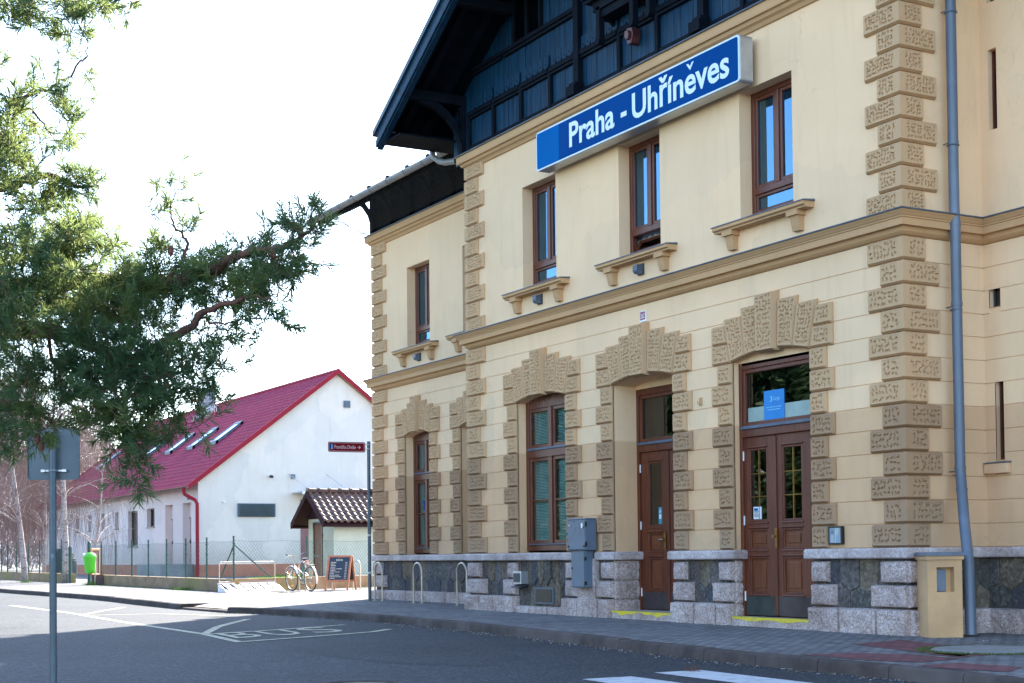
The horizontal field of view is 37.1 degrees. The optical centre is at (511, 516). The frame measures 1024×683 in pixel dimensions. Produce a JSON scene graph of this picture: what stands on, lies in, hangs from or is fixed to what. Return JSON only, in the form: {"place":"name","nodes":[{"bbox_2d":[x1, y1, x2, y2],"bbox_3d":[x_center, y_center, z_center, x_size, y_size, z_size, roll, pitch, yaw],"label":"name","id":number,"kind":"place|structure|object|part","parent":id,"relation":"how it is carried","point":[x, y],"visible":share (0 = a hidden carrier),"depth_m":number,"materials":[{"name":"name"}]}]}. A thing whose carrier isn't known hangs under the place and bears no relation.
{"place":"outdoors","nodes":[
{"label":"outdoors","id":0,"kind":"place"},
{"bbox_2d":[0,468,41,564],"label":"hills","id":1,"kind":"structure","parent":0,"point":[11,542],"depth_m":435.59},
{"bbox_2d":[57,549,77,576],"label":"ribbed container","id":2,"kind":"object","parent":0,"point":[74,568],"visible":0.26,"depth_m":67.43,"materials":[{"name":"grey plastic"}]},
{"bbox_2d":[0,564,376,589],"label":"yard ground","id":3,"kind":"structure","parent":0,"point":[81,578],"depth_m":71.03,"materials":[{"name":"concrete"}]},
{"bbox_2d":[0,376,114,572],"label":"birch tree","id":4,"kind":"object","parent":3,"relation":"on","point":[44,534],"visible":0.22,"depth_m":71.92,"materials":[{"name":"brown plant"}]},
{"bbox_2d":[0,363,120,570],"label":"woodland","id":5,"kind":"object","parent":3,"relation":"on","point":[81,469],"visible":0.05,"depth_m":112.03,"materials":[{"name":"plant"}]},
{"bbox_2d":[40,443,152,572],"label":"birch tree","id":6,"kind":"object","parent":3,"relation":"on","point":[96,538],"visible":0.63,"depth_m":65.98,"materials":[{"name":"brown plant"}]},
{"bbox_2d":[36,348,374,576],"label":"white house","id":7,"kind":"structure","parent":3,"relation":"on","point":[264,471],"depth_m":75.20,"materials":[{"name":"paint"}]},
{"bbox_2d":[127,511,137,547],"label":"window","id":8,"kind":"structure","parent":7,"relation":"in","point":[134,514],"depth_m":82.62,"materials":[{"name":"grey glass"}]},
{"bbox_2d":[146,509,154,527],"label":"window","id":9,"kind":"structure","parent":7,"relation":"in","point":[152,510],"depth_m":79.61,"materials":[{"name":"grey glass"}]},
{"bbox_2d":[171,519,172,550],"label":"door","id":10,"kind":"structure","parent":7,"relation":"in","point":[171,519],"depth_m":76.69,"materials":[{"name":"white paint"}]},
{"bbox_2d":[189,517,190,562],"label":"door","id":11,"kind":"structure","parent":7,"relation":"in","point":[189,517],"depth_m":74.08,"materials":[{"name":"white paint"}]},
{"bbox_2d":[290,487,375,576],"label":"garden shed","id":12,"kind":"structure","parent":3,"relation":"on","point":[338,516],"depth_m":52.56,"materials":[{"name":"white paint"}]},
{"bbox_2d":[313,522,322,576],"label":"door","id":13,"kind":"structure","parent":12,"relation":"in","point":[317,527],"depth_m":53.16,"materials":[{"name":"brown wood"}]},
{"bbox_2d":[0,0,436,457],"label":"sky","id":14,"kind":"structure","parent":0,"point":[270,96],"materials":[{"name":"white"}]},
{"bbox_2d":[247,573,308,577],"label":"lawn grass","id":15,"kind":"structure","parent":0,"point":[278,576],"depth_m":65.87,"materials":[{"name":"green plant"}]},
{"bbox_2d":[0,583,919,682],"bbox_3d":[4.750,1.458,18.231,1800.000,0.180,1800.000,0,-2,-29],"label":"road","id":16,"kind":"structure","parent":0,"point":[93,650],"depth_m":17.61,"materials":[{"name":"grey asphalt"}]},
{"bbox_2d":[27,427,79,682],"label":"road sign","id":17,"kind":"object","parent":16,"relation":"on","point":[65,463],"visible":0.73,"depth_m":12.92,"materials":[{"name":"silver metal"}]},
{"bbox_2d":[0,588,184,608],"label":"kerb","id":18,"kind":"structure","parent":16,"relation":"on","point":[155,603],"depth_m":39.41,"materials":[{"name":"concrete"}]},
{"bbox_2d":[0,0,346,511],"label":"pine tree","id":19,"kind":"object","parent":16,"relation":"on","point":[95,308],"visible":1,"depth_m":7.89,"materials":[{"name":"green plant"}]},
{"bbox_2d":[9,605,389,641],"bbox_3d":[-6.741,1.899,28.912,3.114,0.055,18.287,0,-2,-29],"label":"bus bay marking","id":20,"kind":"object","parent":16,"relation":"on","point":[208,631],"visible":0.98,"depth_m":23.33,"materials":[{"name":"paint"}]},
{"bbox_2d":[181,607,226,612],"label":"dropped kerb","id":21,"kind":"structure","parent":16,"relation":"on","point":[206,609],"depth_m":31.79,"materials":[{"name":"concrete"}]},
{"bbox_2d":[185,603,247,607],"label":"kerb","id":22,"kind":"structure","parent":16,"relation":"on","point":[192,605],"depth_m":32.93,"materials":[{"name":"concrete"}]},
{"bbox_2d":[0,622,524,665],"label":"asphalt patches","id":23,"kind":"object","parent":16,"relation":"on","point":[404,653],"visible":1,"depth_m":17.67,"materials":[{"name":"grey asphalt"}]},
{"bbox_2d":[326,680,400,682],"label":"manhole cover","id":24,"kind":"object","parent":16,"relation":"on","point":[367,681],"visible":1,"depth_m":13.56,"materials":[{"name":"metal"}]},
{"bbox_2d":[211,601,1022,682],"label":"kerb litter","id":25,"kind":"object","parent":16,"relation":"on","point":[791,669],"visible":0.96,"depth_m":18.82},
{"bbox_2d":[227,607,1023,682],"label":"kerb","id":26,"kind":"structure","parent":16,"relation":"on","point":[920,674],"depth_m":16.37,"materials":[{"name":"stone"}]},
{"bbox_2d":[584,670,808,682],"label":"zebra crossing","id":27,"kind":"object","parent":16,"relation":"on","point":[722,676],"visible":1,"depth_m":13.71,"materials":[{"name":"white paint"}]},
{"bbox_2d":[683,664,700,671],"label":"dry weeds","id":28,"kind":"object","parent":27,"relation":"on","point":[687,669],"visible":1,"depth_m":14.62,"materials":[{"name":"grey plant"}]},
{"bbox_2d":[0,579,1023,677],"bbox_3d":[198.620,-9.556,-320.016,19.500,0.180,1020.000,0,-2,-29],"label":"pavement","id":29,"kind":"structure","parent":0,"point":[773,640],"depth_m":21.32,"materials":[{"name":"grey concrete"}]},
{"bbox_2d":[0,348,73,560],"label":"birch tree","id":30,"kind":"object","parent":29,"relation":"on","point":[19,497],"visible":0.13,"depth_m":66.21,"materials":[{"name":"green plant"}]},
{"bbox_2d":[0,571,75,582],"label":"wall","id":31,"kind":"structure","parent":29,"relation":"on","point":[40,577],"depth_m":64.89,"materials":[{"name":"concrete"}]},
{"bbox_2d":[0,539,68,573],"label":"chain link fence","id":32,"kind":"object","parent":31,"relation":"on","point":[28,554],"visible":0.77,"depth_m":65.60,"materials":[{"name":"green metal"}]},
{"bbox_2d":[0,367,83,581],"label":"birch tree","id":33,"kind":"object","parent":29,"relation":"on","point":[18,515],"visible":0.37,"depth_m":61.92,"materials":[{"name":"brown plant"}]},
{"bbox_2d":[68,546,71,582],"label":"gate post","id":34,"kind":"object","parent":29,"relation":"on","point":[70,565],"visible":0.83,"depth_m":59.22,"materials":[{"name":"metal"}]},
{"bbox_2d":[10,357,132,582],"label":"birch tree","id":35,"kind":"object","parent":29,"relation":"on","point":[64,518],"visible":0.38,"depth_m":60.01,"materials":[{"name":"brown plant"}]},
{"bbox_2d":[82,553,95,583],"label":"litter bin","id":36,"kind":"object","parent":29,"relation":"on","point":[90,563],"visible":0.98,"depth_m":54.46,"materials":[{"name":"plastic"}]},
{"bbox_2d":[87,541,90,582],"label":"gate post","id":37,"kind":"object","parent":29,"relation":"on","point":[88,551],"visible":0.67,"depth_m":56.60,"materials":[{"name":"metal"}]},
{"bbox_2d":[90,548,110,584],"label":"notice board","id":38,"kind":"object","parent":29,"relation":"on","point":[99,576],"visible":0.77,"depth_m":55.20,"materials":[{"name":"orange wood"}]},
{"bbox_2d":[16,581,372,592],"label":"grass tufts","id":39,"kind":"object","parent":29,"relation":"on","point":[93,583],"visible":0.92,"depth_m":49.79,"materials":[{"name":"green plant"}]},
{"bbox_2d":[196,602,261,608],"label":"crossing slabs","id":40,"kind":"structure","parent":29,"relation":"on","point":[218,605],"depth_m":32.05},
{"bbox_2d":[91,575,373,591],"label":"wall","id":41,"kind":"structure","parent":29,"relation":"on","point":[206,584],"depth_m":46.30,"materials":[{"name":"concrete"}]},
{"bbox_2d":[93,537,232,578],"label":"chain link fence","id":42,"kind":"object","parent":41,"relation":"on","point":[166,564],"visible":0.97,"depth_m":48.26,"materials":[{"name":"green metal"}]},
{"bbox_2d":[232,536,376,579],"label":"chain link fence","id":43,"kind":"object","parent":41,"relation":"on","point":[242,551],"visible":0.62,"depth_m":44.14,"materials":[{"name":"green metal"}]},
{"bbox_2d":[217,561,285,592],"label":"advertising bike rack","id":44,"kind":"object","parent":29,"relation":"on","point":[244,586],"visible":1,"depth_m":42.78,"materials":[{"name":"white metal"}]},
{"bbox_2d":[285,553,317,590],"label":"bicycle","id":45,"kind":"object","parent":29,"relation":"on","point":[305,561],"visible":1,"depth_m":42.88,"materials":[{"name":"white metal"}]},
{"bbox_2d":[298,561,305,590],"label":"bicycle hoop","id":46,"kind":"object","parent":29,"relation":"on","point":[299,575],"visible":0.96,"depth_m":43.24,"materials":[{"name":"silver metal"}]},
{"bbox_2d":[325,563,332,589],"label":"bicycle hoop","id":47,"kind":"object","parent":29,"relation":"on","point":[325,574],"visible":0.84,"depth_m":44.23,"materials":[{"name":"silver metal"}]},
{"bbox_2d":[324,555,356,590],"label":"chalkboard","id":48,"kind":"object","parent":29,"relation":"on","point":[340,568],"visible":1,"depth_m":43.69,"materials":[{"name":"brown wood"}]},
{"bbox_2d":[328,441,371,600],"bbox_3d":[-3.588,0.103,33.812,0.955,3.534,0.107,-1,-2,0],"label":"street name sign","id":49,"kind":"object","parent":29,"relation":"on","point":[346,446],"visible":1,"depth_m":33.81,"materials":[{"name":"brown metal"}]},
{"bbox_2d":[353,560,361,589],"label":"bicycle hoop","id":50,"kind":"object","parent":29,"relation":"on","point":[359,574],"visible":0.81,"depth_m":44.34,"materials":[{"name":"silver metal"}]},
{"bbox_2d":[373,562,382,600],"bbox_3d":[-2.928,1.426,33.452,0.097,0.860,0.497,0,-2,-29],"label":"bicycle hoop","id":51,"kind":"object","parent":29,"relation":"on","point":[379,563],"visible":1,"depth_m":33.41,"materials":[{"name":"silver metal"}]},
{"bbox_2d":[412,562,423,603],"bbox_3d":[-1.962,1.376,31.722,0.097,0.860,0.497,0,-2,-29],"label":"bicycle hoop","id":52,"kind":"object","parent":29,"relation":"on","point":[421,569],"visible":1,"depth_m":31.59,"materials":[{"name":"silver metal"}]},
{"bbox_2d":[455,562,467,605],"bbox_3d":[-0.984,1.326,29.972,0.097,0.860,0.517,0,-2,-29],"label":"bicycle hoop","id":53,"kind":"object","parent":29,"relation":"on","point":[459,564],"visible":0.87,"depth_m":30.12,"materials":[{"name":"silver metal"}]},
{"bbox_2d":[306,0,1023,635],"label":"station building","id":54,"kind":"structure","parent":29,"relation":"on","point":[820,220],"depth_m":21.79,"materials":[{"name":"beige paint"}]},
{"bbox_2d":[415,263,429,343],"bbox_3d":[-1.770,-4.648,33.446,0.237,1.760,1.180,0,-2,-29],"label":"window","id":55,"kind":"structure","parent":54,"relation":"in","point":[422,296],"depth_m":33.68,"materials":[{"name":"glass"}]},
{"bbox_2d":[413,431,431,552],"bbox_3d":[-1.835,-0.542,33.387,0.152,2.690,1.290,0,-2,-29],"label":"window","id":56,"kind":"structure","parent":54,"relation":"in","point":[421,477],"depth_m":33.73,"materials":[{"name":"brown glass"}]},
{"bbox_2d":[511,0,543,43],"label":"gable window","id":57,"kind":"structure","parent":54,"relation":"in","point":[528,16],"depth_m":26.45,"materials":[{"name":"black glass"}]},
{"bbox_2d":[532,180,556,284],"bbox_3d":[0.729,-4.863,26.226,0.237,1.760,1.230,0,-2,-29],"label":"window","id":58,"kind":"structure","parent":54,"relation":"in","point":[543,196],"depth_m":26.38,"materials":[{"name":"wood"}]},
{"bbox_2d":[526,393,567,550],"bbox_3d":[0.697,-0.766,26.048,0.152,2.700,1.670,0,-2,-29],"label":"window","id":59,"kind":"structure","parent":54,"relation":"in","point":[553,451],"depth_m":26.21,"materials":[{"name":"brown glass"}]},
{"bbox_2d":[567,518,596,587],"bbox_3d":[1.119,0.585,24.505,0.227,1.110,0.570,0,-2,-29],"label":"cable cabinet","id":60,"kind":"object","parent":54,"relation":"attached to","point":[581,533],"visible":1,"depth_m":24.36,"materials":[{"name":"grey plastic"}]},
{"bbox_3d":[1.034,0.297,24.468,0.013,0.465,0.520,0,-2,-29],"label":"upper door","id":61,"kind":"part","parent":60,"relation":"part of","materials":[{"name":"grey metal"}]},
{"bbox_3d":[1.060,0.850,24.497,0.015,0.560,0.390,0,-2,-29],"label":"lower door","id":62,"kind":"part","parent":60,"relation":"part of","materials":[{"name":"grey metal"}]},
{"bbox_2d":[614,560,639,609],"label":"doorway stones","id":63,"kind":"structure","parent":54,"relation":"in","point":[623,569],"depth_m":24.01,"materials":[{"name":"grey stone"}]},
{"bbox_2d":[640,310,646,322],"bbox_3d":[2.001,-3.053,23.280,0.024,0.170,0.170,0,-2,-29],"label":"house number plate","id":64,"kind":"object","parent":54,"relation":"attached to","point":[643,316],"visible":1,"depth_m":23.25,"materials":[{"name":"white paint"}]},
{"bbox_2d":[536,34,752,172],"bbox_3d":[1.885,-6.162,23.201,0.330,0.655,5.500,0,-2,-29],"label":"station sign","id":65,"kind":"object","parent":54,"relation":"attached to","point":[718,71],"visible":1,"depth_m":22.61,"materials":[{"name":"blue metal"}]},
{"bbox_2d":[629,135,660,253],"bbox_3d":[2.216,-4.948,23.565,0.237,1.760,1.230,0,-2,-29],"label":"window","id":66,"kind":"structure","parent":54,"relation":"in","point":[644,157],"depth_m":23.71,"materials":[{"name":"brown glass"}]},
{"bbox_2d":[640,450,670,609],"bbox_3d":[2.224,0.215,23.799,0.137,2.470,0.791,0,-2,-29],"label":"door leaf","id":67,"kind":"structure","parent":54,"relation":"in","point":[654,467],"depth_m":23.84,"materials":[{"name":"brown wood"}]},
{"bbox_2d":[659,507,661,523],"bbox_3d":[2.307,-0.013,23.715,0.006,0.260,0.090,0,-2,-29],"label":"door sticker","id":68,"kind":"object","parent":54,"relation":"attached to","point":[660,515],"depth_m":23.71,"materials":[{"name":"white paint"}]},
{"bbox_2d":[669,449,676,601],"bbox_3d":[2.632,0.193,23.145,0.064,2.470,0.770,0,-2,-29],"label":"door leaf","id":69,"kind":"structure","parent":54,"relation":"in","point":[671,452],"depth_m":23.42,"materials":[{"name":"brown wood"}]},
{"bbox_2d":[735,560,743,615],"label":"doorway stones","id":70,"kind":"structure","parent":54,"relation":"in","point":[739,610],"depth_m":21.25,"materials":[{"name":"grey stone"}]},
{"bbox_2d":[743,434,778,615],"bbox_3d":[3.415,0.128,20.974,0.135,2.470,0.738,0,-2,-29],"label":"door leaf","id":71,"kind":"structure","parent":54,"relation":"in","point":[759,454],"depth_m":21.01,"materials":[{"name":"brown wood"}]},
{"bbox_2d":[753,507,761,518],"bbox_3d":[3.395,-0.049,21.090,0.006,0.170,0.175,0,-2,-29],"label":"door notice","id":72,"kind":"object","parent":71,"relation":"attached to","point":[756,512],"depth_m":21.09,"materials":[{"name":"white paper"}]},
{"bbox_2d":[751,78,792,214],"bbox_3d":[3.713,-5.034,20.886,0.237,1.760,1.230,0,-2,-29],"label":"window","id":73,"kind":"structure","parent":54,"relation":"in","point":[771,107],"depth_m":20.98,"materials":[{"name":"wood"}]},
{"bbox_2d":[764,388,784,419],"bbox_3d":[3.569,-1.524,20.773,0.012,0.400,0.430,0,-2,-29],"label":"window poster","id":74,"kind":"object","parent":54,"relation":"attached to","point":[774,404],"depth_m":20.76,"materials":[{"name":"blue paper"}]},
{"bbox_2d":[776,430,814,617],"bbox_3d":[3.817,0.107,20.326,0.064,2.470,0.850,0,-2,-29],"label":"door leaf","id":75,"kind":"structure","parent":54,"relation":"in","point":[793,450],"depth_m":20.40,"materials":[{"name":"brown wood"}]},
{"bbox_2d":[828,526,844,543],"bbox_3d":[4.127,0.240,19.412,0.055,0.230,0.250,0,-2,-29],"label":"bell panel","id":76,"kind":"object","parent":54,"relation":"attached to","point":[835,534],"visible":1,"depth_m":19.38,"materials":[{"name":"black plastic"}]},
{"bbox_2d":[992,50,996,128],"bbox_3d":[6.057,-5.313,19.012,0.045,1.010,0.140,0,-2,-29],"label":"slit window","id":77,"kind":"structure","parent":54,"relation":"in","point":[994,85],"depth_m":19.05,"materials":[{"name":"black glass"}]},
{"bbox_2d":[993,288,999,306],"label":"slit window","id":78,"kind":"structure","parent":54,"relation":"in","point":[996,292],"depth_m":19.02,"materials":[{"name":"black glass"}]},
{"bbox_2d":[999,381,1004,459],"bbox_3d":[6.110,-1.235,18.886,0.045,1.070,0.135,0,-2,-29],"label":"slit window","id":79,"kind":"structure","parent":54,"relation":"in","point":[1001,388],"depth_m":18.92,"materials":[{"name":"black glass"}]},
{"bbox_2d":[805,640,1020,671],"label":"red paving","id":80,"kind":"structure","parent":29,"relation":"on","point":[906,645],"depth_m":14.59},
{"bbox_2d":[914,552,965,637],"bbox_3d":[5.064,0.932,18.096,0.497,1.018,0.729,-1,-2,0],"label":"meter housing","id":81,"kind":"object","parent":29,"relation":"on","point":[940,595],"visible":0.94,"depth_m":17.80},
{"bbox_2d":[937,569,945,591],"bbox_3d":[5.021,0.749,17.904,0.135,0.265,0.028,0,-2,-4],"label":"meter door","id":82,"kind":"structure","parent":81,"relation":"in","point":[941,576],"depth_m":17.89,"materials":[{"name":"grey metal"}]},
{"bbox_2d":[915,644,1023,654],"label":"pavement cover","id":83,"kind":"object","parent":29,"relation":"on","point":[970,649],"visible":1,"depth_m":15.23,"materials":[{"name":"metal"}]}
]}

